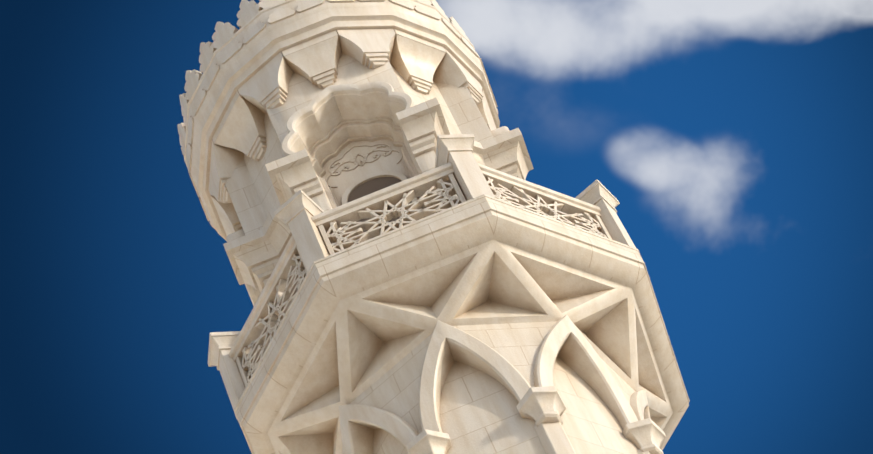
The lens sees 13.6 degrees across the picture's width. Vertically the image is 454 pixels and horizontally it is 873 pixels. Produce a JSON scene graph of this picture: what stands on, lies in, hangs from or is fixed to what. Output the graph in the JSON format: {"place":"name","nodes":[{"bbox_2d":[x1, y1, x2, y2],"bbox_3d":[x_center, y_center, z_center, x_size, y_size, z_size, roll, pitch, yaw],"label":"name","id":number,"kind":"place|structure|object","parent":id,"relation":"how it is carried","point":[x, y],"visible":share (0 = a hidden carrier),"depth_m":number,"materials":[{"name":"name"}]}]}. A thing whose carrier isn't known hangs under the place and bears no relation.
{"place":"outdoors","nodes":[
{"label":"outdoors","id":0,"kind":"place"},
{"bbox_2d":[0,0,872,453],"label":"sky","id":1,"kind":"structure","parent":0,"point":[732,139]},
{"label":"ground","id":2,"kind":"structure","parent":0,"visible":0},
{"bbox_2d":[332,299,638,453],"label":"shaft","id":3,"kind":"object","parent":2,"relation":"on","point":[479,413],"depth_m":34.30,"materials":[{"name":"stone"}]},
{"bbox_2d":[406,386,665,453],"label":"capitals","id":4,"kind":"object","parent":3,"relation":"attached to","point":[544,408],"visible":0.83,"depth_m":33.90,"materials":[{"name":"stone"}]},
{"bbox_2d":[268,240,672,453],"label":"corbel","id":5,"kind":"object","parent":4,"relation":"on","point":[357,383],"visible":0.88,"depth_m":35.44,"materials":[{"name":"stone"}]},
{"bbox_2d":[234,194,689,453],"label":"platform","id":6,"kind":"structure","parent":5,"relation":"on","point":[329,283],"depth_m":35.73,"materials":[{"name":"stone"}]},
{"bbox_2d":[223,54,533,305],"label":"wall","id":7,"kind":"structure","parent":6,"relation":"on","point":[313,132],"depth_m":39.16,"materials":[{"name":"stone"}]},
{"bbox_2d":[177,0,499,240],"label":"crown","id":8,"kind":"object","parent":7,"relation":"attached to","point":[258,58],"visible":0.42,"depth_m":40.60,"materials":[{"name":"stone"}]},
{"bbox_2d":[330,145,391,175],"bbox_3d":[-0.500,0.160,39.644,2.083,0.273,2.083,19,-68,-24],"label":"carving","id":9,"kind":"object","parent":7,"relation":"attached to","point":[378,155],"visible":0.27,"depth_m":39.02,"materials":[{"name":"stone"}]},
{"bbox_2d":[326,143,422,221],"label":"door surrounds","id":10,"kind":"object","parent":7,"relation":"attached to","point":[351,188],"visible":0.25,"depth_m":38.64,"materials":[{"name":"stone"}]},
{"bbox_2d":[348,177,411,231],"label":"doors","id":11,"kind":"structure","parent":6,"relation":"on","point":[370,187],"depth_m":38.52,"materials":[{"name":"brown wood"}]},
{"bbox_2d":[208,134,641,419],"bbox_3d":[0.114,1.434,37.419,4.545,1.270,4.545,19,-68,-24],"label":"railing","id":12,"kind":"object","parent":6,"relation":"on","point":[312,226],"visible":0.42,"depth_m":36.48,"materials":[{"name":"stone"}]}
]}

